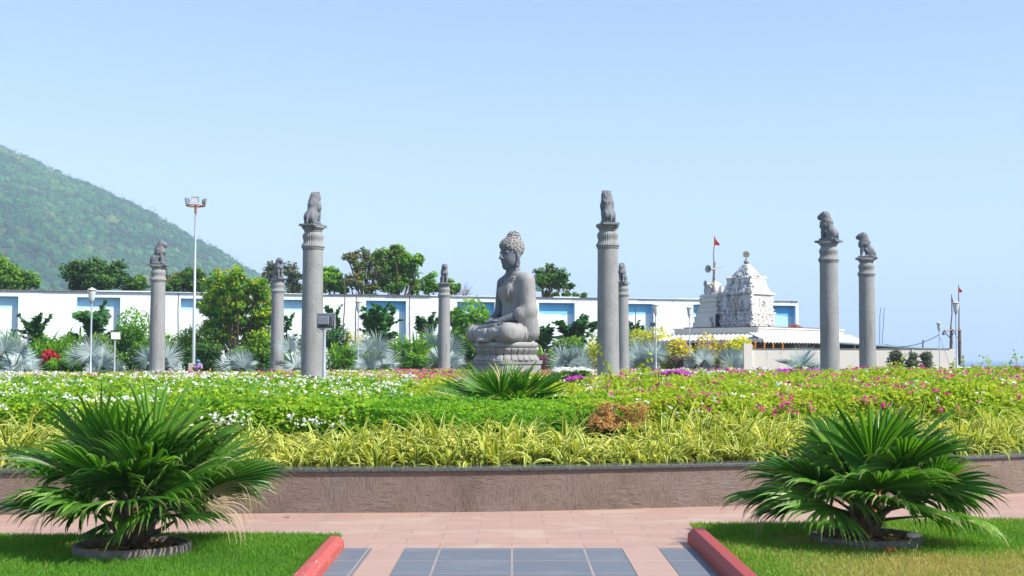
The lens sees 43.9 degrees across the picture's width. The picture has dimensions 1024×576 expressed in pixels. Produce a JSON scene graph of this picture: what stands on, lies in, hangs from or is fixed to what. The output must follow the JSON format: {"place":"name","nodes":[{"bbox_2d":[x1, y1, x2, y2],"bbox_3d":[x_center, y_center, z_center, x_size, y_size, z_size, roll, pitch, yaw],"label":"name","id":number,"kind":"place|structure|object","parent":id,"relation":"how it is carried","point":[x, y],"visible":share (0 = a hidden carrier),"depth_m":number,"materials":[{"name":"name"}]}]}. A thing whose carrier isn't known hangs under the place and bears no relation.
{"place":"outdoors","nodes":[
{"label":"outdoors","id":0,"kind":"place"},
{"bbox_2d":[0,168,208,290],"bbox_3d":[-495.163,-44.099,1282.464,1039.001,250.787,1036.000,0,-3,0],"label":"hill","id":1,"kind":"structure","parent":0,"point":[21,232],"depth_m":1143.41,"materials":[{"name":"green plant"}]},
{"bbox_2d":[0,144,301,293],"bbox_3d":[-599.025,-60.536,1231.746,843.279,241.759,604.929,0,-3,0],"label":"hill forest","id":2,"kind":"object","parent":1,"relation":"on","point":[34,208],"visible":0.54,"depth_m":1281.40,"materials":[{"name":"green plant"}]},
{"bbox_2d":[0,529,342,575],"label":"lawn ground","id":3,"kind":"structure","parent":0,"point":[205,563],"depth_m":9.98,"materials":[{"name":"green plant"}]},
{"bbox_2d":[71,535,191,561],"bbox_3d":[-3.080,2.120,10.320,0.933,0.160,0.930,0,-3,0],"label":"planting ring","id":4,"kind":"object","parent":3,"relation":"on","point":[161,545],"visible":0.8,"depth_m":10.15,"materials":[{"name":"stone"}]},
{"bbox_2d":[0,376,297,553],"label":"fan palm","id":5,"kind":"object","parent":4,"relation":"in","point":[115,453],"visible":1,"depth_m":10.14,"materials":[{"name":"green plant"}]},
{"bbox_2d":[0,493,1023,575],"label":"path","id":6,"kind":"structure","parent":0,"point":[658,528],"depth_m":12.25,"materials":[{"name":"pink stone"}]},
{"bbox_2d":[292,536,343,575],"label":"red kerb","id":7,"kind":"structure","parent":6,"relation":"on","point":[322,557],"depth_m":9.71,"materials":[{"name":"paint"}]},
{"bbox_2d":[322,548,371,575],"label":"path left tiles","id":8,"kind":"object","parent":6,"relation":"on","point":[347,561],"visible":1,"depth_m":10.00,"materials":[{"name":"grey tile"}]},
{"bbox_2d":[390,548,636,575],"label":"path centre tiles","id":9,"kind":"object","parent":6,"relation":"on","point":[513,562],"visible":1,"depth_m":10.00,"materials":[{"name":"grey tile"}]},
{"bbox_2d":[353,548,678,575],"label":"paving strips","id":10,"kind":"object","parent":6,"relation":"on","point":[643,561],"visible":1,"depth_m":10.00,"materials":[{"name":"tile"}]},
{"bbox_2d":[659,548,718,575],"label":"paving tiles","id":11,"kind":"object","parent":6,"relation":"on","point":[687,561],"visible":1,"depth_m":10.00,"materials":[{"name":"grey tile"}]},
{"bbox_2d":[687,528,756,575],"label":"red kerb","id":12,"kind":"structure","parent":6,"relation":"on","point":[718,557],"depth_m":9.78,"materials":[{"name":"paint"}]},
{"bbox_2d":[0,0,1023,358],"label":"sky","id":13,"kind":"structure","parent":0,"point":[441,130],"materials":[{"name":"blue"}]},
{"bbox_2d":[23,368,1002,466],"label":"garden bed ground","id":14,"kind":"structure","parent":0,"point":[512,461],"depth_m":14.44,"materials":[{"name":"soil"}]},
{"bbox_2d":[0,327,44,372],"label":"silver fan palm","id":15,"kind":"object","parent":14,"relation":"on","point":[19,356],"visible":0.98,"depth_m":59.39,"materials":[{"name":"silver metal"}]},
{"bbox_2d":[10,312,52,352],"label":"fishtail palm","id":16,"kind":"object","parent":14,"relation":"on","point":[35,328],"visible":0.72,"depth_m":82.56,"materials":[{"name":"green plant"}]},
{"bbox_2d":[38,349,60,371],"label":"red leaved shrub","id":17,"kind":"object","parent":14,"relation":"on","point":[46,355],"visible":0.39,"depth_m":67.62,"materials":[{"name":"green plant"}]},
{"bbox_2d":[26,332,74,366],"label":"ginger clump","id":18,"kind":"object","parent":14,"relation":"on","point":[57,347],"visible":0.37,"depth_m":71.69,"materials":[{"name":"green plant"}]},
{"bbox_2d":[41,357,83,371],"bbox_3d":[-22.603,3.925,63.833,1.994,0.944,1.231,0,-3,0],"label":"clipped green mound","id":19,"kind":"object","parent":14,"relation":"on","point":[52,364],"visible":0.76,"depth_m":63.61,"materials":[{"name":"green plant"}]},
{"bbox_2d":[46,326,92,370],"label":"ginger clump","id":20,"kind":"object","parent":14,"relation":"on","point":[72,340],"visible":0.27,"depth_m":78.73,"materials":[{"name":"green plant"}]},
{"bbox_2d":[68,300,114,343],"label":"fishtail palm","id":21,"kind":"object","parent":14,"relation":"on","point":[101,317],"visible":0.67,"depth_m":81.70,"materials":[{"name":"green plant"}]},
{"bbox_2d":[87,287,96,372],"bbox_3d":[-19.513,2.003,58.980,0.461,4.087,0.461,0,-3,0],"label":"street lamp","id":22,"kind":"object","parent":14,"relation":"on","point":[91,292],"visible":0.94,"depth_m":58.94,"materials":[{"name":"metal"}]},
{"bbox_2d":[61,333,127,372],"bbox_3d":[-19.907,3.222,60.907,3.151,2.300,1.943,1,-3,-13],"label":"silver fan palm","id":23,"kind":"object","parent":14,"relation":"on","point":[100,358],"visible":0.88,"depth_m":60.49,"materials":[{"name":"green plant"}]},
{"bbox_2d":[79,333,120,370],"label":"garden shrub","id":24,"kind":"object","parent":14,"relation":"on","point":[106,339],"visible":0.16,"depth_m":77.66,"materials":[{"name":"green plant"}]},
{"bbox_2d":[108,306,149,370],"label":"garden shrub","id":25,"kind":"object","parent":14,"relation":"on","point":[131,333],"visible":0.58,"depth_m":79.65,"materials":[{"name":"green plant"}]},
{"bbox_2d":[130,337,148,370],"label":"garden shrub","id":26,"kind":"object","parent":14,"relation":"on","point":[136,346],"visible":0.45,"depth_m":77.50,"materials":[{"name":"green plant"}]},
{"bbox_2d":[140,241,169,372],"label":"lion pillar","id":27,"kind":"structure","parent":14,"relation":"on","point":[158,279],"depth_m":61.36,"materials":[{"name":"stone"}]},
{"bbox_2d":[132,339,183,370],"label":"silver fan palm","id":28,"kind":"object","parent":14,"relation":"on","point":[170,357],"visible":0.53,"depth_m":67.35,"materials":[{"name":"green plant"}]},
{"bbox_2d":[166,324,222,370],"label":"garden shrub","id":29,"kind":"object","parent":14,"relation":"on","point":[185,341],"visible":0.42,"depth_m":78.49,"materials":[{"name":"green plant"}]},
{"bbox_2d":[185,197,207,371],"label":"floodlight mast","id":30,"kind":"object","parent":14,"relation":"on","point":[195,206],"visible":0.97,"depth_m":66.02,"materials":[{"name":"metal"}]},
{"bbox_2d":[182,342,222,371],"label":"garden shrub","id":31,"kind":"object","parent":14,"relation":"on","point":[204,353],"visible":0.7,"depth_m":71.71,"materials":[{"name":"green plant"}]},
{"bbox_2d":[0,374,416,441],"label":"white bougainvillea hedge","id":32,"kind":"object","parent":14,"relation":"on","point":[314,403],"visible":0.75,"depth_m":16.37,"materials":[{"name":"green plant"}]},
{"bbox_2d":[0,368,417,382],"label":"ground cover","id":33,"kind":"object","parent":14,"relation":"on","point":[180,374],"visible":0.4,"depth_m":50.18,"materials":[{"name":"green plant"}]},
{"bbox_2d":[196,264,271,354],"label":"heart leaf tree","id":34,"kind":"object","parent":14,"relation":"on","point":[223,304],"visible":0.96,"depth_m":78.33,"materials":[{"name":"green plant"}]},
{"bbox_2d":[214,347,258,371],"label":"silver fan palm","id":35,"kind":"object","parent":14,"relation":"on","point":[243,361],"visible":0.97,"depth_m":66.42,"materials":[{"name":"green plant"}]},
{"bbox_2d":[224,344,270,370],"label":"garden shrub","id":36,"kind":"object","parent":14,"relation":"on","point":[263,358],"visible":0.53,"depth_m":77.61,"materials":[{"name":"green plant"}]},
{"bbox_2d":[262,258,289,371],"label":"lion pillar","id":37,"kind":"structure","parent":14,"relation":"on","point":[277,307],"depth_m":71.74,"materials":[{"name":"stone"}]},
{"bbox_2d":[271,332,300,371],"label":"silver fan palm","id":38,"kind":"object","parent":14,"relation":"on","point":[295,363],"visible":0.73,"depth_m":69.66,"materials":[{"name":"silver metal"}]},
{"bbox_2d":[284,311,297,352],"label":"fishtail palm","id":39,"kind":"object","parent":14,"relation":"on","point":[287,323],"visible":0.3,"depth_m":84.56,"materials":[{"name":"green plant"}]},
{"bbox_2d":[288,192,333,377],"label":"lion pillar","id":40,"kind":"structure","parent":14,"relation":"on","point":[313,245],"depth_m":43.18,"materials":[{"name":"stone"}]},
{"bbox_2d":[317,313,335,378],"bbox_3d":[-6.005,1.947,40.955,0.588,2.286,0.360,0,-3,0],"label":"post floodlight","id":41,"kind":"object","parent":14,"relation":"on","point":[325,321],"visible":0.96,"depth_m":40.93,"materials":[{"name":"metal"}]},
{"bbox_2d":[323,304,344,349],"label":"fishtail palm","id":42,"kind":"object","parent":14,"relation":"on","point":[338,321],"visible":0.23,"depth_m":87.30,"materials":[{"name":"green plant"}]},
{"bbox_2d":[326,324,352,369],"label":"garden shrub","id":43,"kind":"object","parent":14,"relation":"on","point":[332,336],"visible":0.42,"depth_m":85.75,"materials":[{"name":"green plant"}]},
{"bbox_2d":[326,340,363,370],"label":"ginger clump","id":44,"kind":"object","parent":14,"relation":"on","point":[338,356],"visible":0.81,"depth_m":75.59,"materials":[{"name":"green plant"}]},
{"bbox_2d":[350,328,401,370],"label":"silver fan palm","id":45,"kind":"object","parent":14,"relation":"on","point":[383,357],"visible":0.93,"depth_m":69.40,"materials":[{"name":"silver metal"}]},
{"bbox_2d":[357,302,403,348],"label":"fishtail palm","id":46,"kind":"object","parent":14,"relation":"on","point":[377,319],"visible":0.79,"depth_m":87.49,"materials":[{"name":"green plant"}]},
{"bbox_2d":[359,331,401,369],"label":"garden shrub","id":47,"kind":"object","parent":14,"relation":"on","point":[393,338],"visible":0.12,"depth_m":86.59,"materials":[{"name":"green plant"}]},
{"bbox_2d":[384,328,436,368],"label":"ginger clump","id":48,"kind":"object","parent":14,"relation":"on","point":[408,346],"visible":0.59,"depth_m":79.75,"materials":[{"name":"green plant"}]},
{"bbox_2d":[396,352,426,369],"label":"clipped green mound","id":49,"kind":"object","parent":14,"relation":"on","point":[413,361],"visible":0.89,"depth_m":75.58,"materials":[{"name":"green plant"}]},
{"bbox_2d":[413,311,437,368],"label":"fishtail palm","id":50,"kind":"object","parent":14,"relation":"on","point":[421,323],"visible":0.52,"depth_m":88.10,"materials":[{"name":"green plant"}]},
{"bbox_2d":[332,367,552,382],"bbox_3d":[-3.831,4.053,56.877,13.621,0.859,38.158,0,-3,0],"label":"ground cover","id":51,"kind":"object","parent":14,"relation":"on","point":[435,373],"visible":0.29,"depth_m":54.42,"materials":[{"name":"green plant"}]},
{"bbox_2d":[418,327,467,369],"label":"silver fan palm","id":52,"kind":"object","parent":14,"relation":"on","point":[455,360],"visible":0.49,"depth_m":81.43,"materials":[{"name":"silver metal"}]},
{"bbox_2d":[433,264,454,369],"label":"lion pillar","id":53,"kind":"structure","parent":14,"relation":"on","point":[444,294],"depth_m":76.42,"materials":[{"name":"stone"}]},
{"bbox_2d":[450,295,489,369],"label":"garden shrub","id":54,"kind":"object","parent":14,"relation":"on","point":[459,318],"visible":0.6,"depth_m":83.42,"materials":[{"name":"green plant"}]},
{"bbox_2d":[340,380,647,440],"bbox_3d":[-0.217,1.748,16.884,4.011,0.996,3.410,0,-3,0],"label":"green box hedge","id":55,"kind":"object","parent":14,"relation":"on","point":[528,410],"visible":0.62,"depth_m":15.70,"materials":[{"name":"green plant"}]},
{"bbox_2d":[389,376,607,400],"bbox_3d":[-0.050,2.407,27.882,5.107,0.908,20.174,0,-3,0],"label":"lime hedge","id":56,"kind":"object","parent":14,"relation":"on","point":[421,385],"visible":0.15,"depth_m":24.54,"materials":[{"name":"green plant"}]},
{"bbox_2d":[426,359,571,408],"bbox_3d":[-0.168,1.497,18.224,2.348,0.985,1.649,0,-3,0],"label":"fan palm","id":57,"kind":"object","parent":14,"relation":"on","point":[504,385],"visible":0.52,"depth_m":17.97,"materials":[{"name":"green plant"}]},
{"bbox_2d":[466,230,542,374],"bbox_3d":[-0.340,0.694,59.149,3.093,6.822,3.556,2,-4,-35],"label":"seated statue","id":58,"kind":"object","parent":14,"relation":"on","point":[509,329],"visible":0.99,"depth_m":58.29,"materials":[{"name":"stone"}]},
{"bbox_2d":[0,392,1023,466],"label":"lily border","id":59,"kind":"object","parent":14,"relation":"on","point":[715,437],"visible":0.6,"depth_m":14.42,"materials":[{"name":"yellow plant"}]},
{"bbox_2d":[535,323,554,353],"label":"fishtail palm","id":60,"kind":"object","parent":14,"relation":"on","point":[544,339],"visible":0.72,"depth_m":89.60,"materials":[{"name":"green plant"}]},
{"bbox_2d":[550,335,588,367],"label":"garden shrub","id":61,"kind":"object","parent":14,"relation":"on","point":[570,341],"visible":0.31,"depth_m":86.56,"materials":[{"name":"green plant"}]},
{"bbox_2d":[546,339,595,369],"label":"silver fan palm","id":62,"kind":"object","parent":14,"relation":"on","point":[570,358],"visible":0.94,"depth_m":67.53,"materials":[{"name":"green plant"}]},
{"bbox_2d":[552,366,592,384],"bbox_3d":[1.646,2.435,34.714,1.109,0.616,1.751,0,-3,0],"label":"white flower bed","id":63,"kind":"object","parent":14,"relation":"on","point":[578,371],"visible":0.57,"depth_m":33.99,"materials":[{"name":"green plant"}]},
{"bbox_2d":[551,313,596,346],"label":"fishtail palm","id":64,"kind":"object","parent":14,"relation":"on","point":[578,327],"visible":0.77,"depth_m":89.74,"materials":[{"name":"green plant"}]},
{"bbox_2d":[586,340,596,368],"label":"croton bush","id":65,"kind":"object","parent":14,"relation":"on","point":[591,348],"visible":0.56,"depth_m":77.79,"materials":[{"name":"yellow plant"}]},
{"bbox_2d":[596,190,619,375],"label":"lion pillar","id":66,"kind":"structure","parent":14,"relation":"on","point":[607,245],"depth_m":42.78,"materials":[{"name":"stone"}]},
{"bbox_2d":[575,401,657,437],"bbox_3d":[1.279,1.628,15.575,1.036,0.497,0.408,0,-3,0],"label":"scorched bush","id":67,"kind":"object","parent":14,"relation":"on","point":[611,418],"visible":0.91,"depth_m":15.53,"materials":[{"name":"brown plant"}]},
{"bbox_2d":[618,263,632,369],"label":"lion pillar","id":68,"kind":"structure","parent":14,"relation":"on","point":[623,288],"depth_m":75.71,"materials":[{"name":"stone"}]},
{"bbox_2d":[629,336,672,368],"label":"silver fan palm","id":69,"kind":"object","parent":14,"relation":"on","point":[637,355],"visible":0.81,"depth_m":79.52,"materials":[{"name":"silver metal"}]},
{"bbox_2d":[629,326,672,369],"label":"croton bush","id":70,"kind":"object","parent":14,"relation":"on","point":[644,335],"visible":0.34,"depth_m":84.70,"materials":[{"name":"yellow plant"}]},
{"bbox_2d":[660,336,693,369],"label":"croton bush","id":71,"kind":"object","parent":14,"relation":"on","point":[679,347],"visible":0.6,"depth_m":80.53,"materials":[{"name":"yellow plant"}]},
{"bbox_2d":[683,344,716,368],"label":"silver fan palm","id":72,"kind":"object","parent":14,"relation":"on","point":[703,357],"visible":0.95,"depth_m":74.51,"materials":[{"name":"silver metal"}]},
{"bbox_2d":[690,332,717,369],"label":"croton bush","id":73,"kind":"object","parent":14,"relation":"on","point":[703,341],"visible":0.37,"depth_m":78.63,"materials":[{"name":"yellow plant"}]},
{"bbox_2d":[713,337,731,369],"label":"croton bush","id":74,"kind":"object","parent":14,"relation":"on","point":[719,345],"visible":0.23,"depth_m":77.62,"materials":[{"name":"yellow plant"}]},
{"bbox_2d":[714,347,742,369],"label":"silver fan palm","id":75,"kind":"object","parent":14,"relation":"on","point":[733,358],"visible":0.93,"depth_m":72.30,"materials":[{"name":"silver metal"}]},
{"bbox_2d":[728,334,753,368],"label":"croton bush","id":76,"kind":"object","parent":14,"relation":"on","point":[735,344],"visible":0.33,"depth_m":74.05,"materials":[{"name":"yellow plant"}]},
{"bbox_2d":[656,251,858,369],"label":"temple","id":77,"kind":"structure","parent":14,"relation":"on","point":[741,302],"depth_m":84.77,"materials":[{"name":"stone"}]},
{"bbox_2d":[588,367,953,375],"bbox_3d":[17.419,3.969,55.868,31.655,0.915,36.164,0,-3,0],"label":"ground cover","id":78,"kind":"object","parent":14,"relation":"on","point":[695,371],"visible":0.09,"depth_m":62.35,"materials":[{"name":"green plant"}]},
{"bbox_2d":[562,362,1023,431],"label":"pink bougainvillea hedge","id":79,"kind":"object","parent":14,"relation":"on","point":[944,390],"visible":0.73,"depth_m":17.59,"materials":[{"name":"green plant"}]},
{"bbox_2d":[774,343,819,368],"bbox_3d":[13.952,3.607,61.857,2.477,1.953,2.048,0,-3,0],"label":"silver fan palm","id":80,"kind":"object","parent":14,"relation":"on","point":[804,359],"visible":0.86,"depth_m":61.42,"materials":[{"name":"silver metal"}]},
{"bbox_2d":[814,211,842,370],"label":"lion pillar","id":81,"kind":"structure","parent":14,"relation":"on","point":[828,241],"depth_m":48.98,"materials":[{"name":"stone"}]},
{"bbox_2d":[743,344,954,370],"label":"compound wall","id":82,"kind":"structure","parent":14,"relation":"on","point":[754,358],"depth_m":70.89,"materials":[{"name":"white paint"}]},
{"bbox_2d":[855,232,877,368],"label":"lion pillar","id":83,"kind":"structure","parent":14,"relation":"on","point":[866,274],"depth_m":57.28,"materials":[{"name":"stone"}]},
{"bbox_2d":[885,349,905,366],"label":"bush","id":84,"kind":"object","parent":14,"relation":"on","point":[895,355],"visible":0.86,"depth_m":68.69,"materials":[{"name":"green plant"}]},
{"bbox_2d":[904,351,920,367],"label":"bush","id":85,"kind":"object","parent":14,"relation":"on","point":[911,360],"visible":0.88,"depth_m":68.67,"materials":[{"name":"green plant"}]},
{"bbox_2d":[919,350,933,368],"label":"bush","id":86,"kind":"object","parent":14,"relation":"on","point":[926,358],"visible":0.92,"depth_m":68.77,"materials":[{"name":"green plant"}]},
{"bbox_2d":[958,285,961,366],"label":"flag pole","id":87,"kind":"object","parent":14,"relation":"on","point":[959,342],"visible":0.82,"depth_m":75.89,"materials":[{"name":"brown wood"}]},
{"bbox_2d":[689,516,1023,575],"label":"lawn ground","id":88,"kind":"structure","parent":0,"point":[914,554],"depth_m":10.16,"materials":[{"name":"green plant"}]},
{"bbox_2d":[811,527,922,550],"bbox_3d":[3.020,2.146,10.839,0.923,0.165,0.920,0,-3,0],"label":"planting ring","id":89,"kind":"object","parent":88,"relation":"on","point":[887,537],"visible":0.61,"depth_m":10.62,"materials":[{"name":"stone"}]},
{"bbox_2d":[717,398,1016,549],"bbox_3d":[2.996,1.576,10.930,2.152,1.276,2.412,1,-3,-14],"label":"fan palm","id":90,"kind":"object","parent":89,"relation":"in","point":[881,455],"visible":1,"depth_m":10.53,"materials":[{"name":"green plant"}]},
{"bbox_2d":[840,342,928,347],"bbox_3d":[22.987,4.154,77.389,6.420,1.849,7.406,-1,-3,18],"label":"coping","id":91,"kind":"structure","parent":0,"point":[848,345],"depth_m":74.92,"materials":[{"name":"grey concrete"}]},
{"bbox_2d":[955,359,1023,367],"bbox_3d":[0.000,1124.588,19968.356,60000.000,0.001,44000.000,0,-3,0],"label":"sea","id":92,"kind":"structure","parent":0,"point":[976,362],"depth_m":2895.36,"materials":[{"name":"liquid"}]},
{"bbox_3d":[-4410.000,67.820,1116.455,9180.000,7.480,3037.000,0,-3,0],"label":"ground","id":93,"kind":"structure","parent":0,"visible":0},
{"bbox_2d":[0,254,41,289],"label":"coastal tree","id":94,"kind":"object","parent":93,"relation":"on","point":[12,277],"visible":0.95,"depth_m":97.01,"materials":[{"name":"green plant"}]},
{"bbox_2d":[57,255,148,290],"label":"coastal tree","id":95,"kind":"object","parent":93,"relation":"on","point":[96,272],"visible":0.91,"depth_m":99.29,"materials":[{"name":"green plant"}]},
{"bbox_2d":[125,274,150,290],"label":"coastal tree","id":96,"kind":"object","parent":93,"relation":"on","point":[138,283],"visible":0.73,"depth_m":101.10,"materials":[{"name":"green plant"}]},
{"bbox_2d":[165,267,207,291],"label":"umbrella tree","id":97,"kind":"object","parent":93,"relation":"on","point":[182,280],"visible":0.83,"depth_m":99.75,"materials":[{"name":"green plant"}]},
{"bbox_2d":[260,260,301,293],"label":"coastal tree","id":98,"kind":"object","parent":93,"relation":"on","point":[292,284],"visible":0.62,"depth_m":100.73,"materials":[{"name":"green plant"}]},
{"bbox_2d":[323,265,349,293],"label":"coastal tree","id":99,"kind":"object","parent":93,"relation":"on","point":[332,277],"visible":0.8,"depth_m":98.31,"materials":[{"name":"green plant"}]},
{"bbox_2d":[341,246,387,294],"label":"coastal tree","id":100,"kind":"object","parent":93,"relation":"on","point":[358,280],"visible":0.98,"depth_m":98.04,"materials":[{"name":"green plant"}]},
{"bbox_2d":[370,243,425,294],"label":"coastal tree","id":101,"kind":"object","parent":93,"relation":"on","point":[400,264],"visible":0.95,"depth_m":100.54,"materials":[{"name":"green plant"}]},
{"bbox_2d":[0,289,799,369],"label":"boundary wall","id":102,"kind":"structure","parent":93,"relation":"on","point":[61,306],"depth_m":94.06,"materials":[{"name":"white paint"}]},
{"bbox_2d":[419,270,439,294],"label":"coastal tree","id":103,"kind":"object","parent":93,"relation":"on","point":[428,286],"visible":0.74,"depth_m":99.50,"materials":[{"name":"green plant"}]},
{"bbox_2d":[0,452,1023,514],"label":"planter wall","id":104,"kind":"structure","parent":93,"relation":"on","point":[433,488],"depth_m":13.40,"materials":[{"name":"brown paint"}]},
{"bbox_2d":[532,262,575,296],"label":"coastal tree","id":105,"kind":"object","parent":93,"relation":"on","point":[550,277],"visible":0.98,"depth_m":99.61,"materials":[{"name":"green plant"}]},
{"bbox_2d":[544,289,587,297],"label":"coastal tree","id":106,"kind":"object","parent":93,"relation":"on","point":[582,295],"visible":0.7,"depth_m":101.36,"materials":[{"name":"green plant"}]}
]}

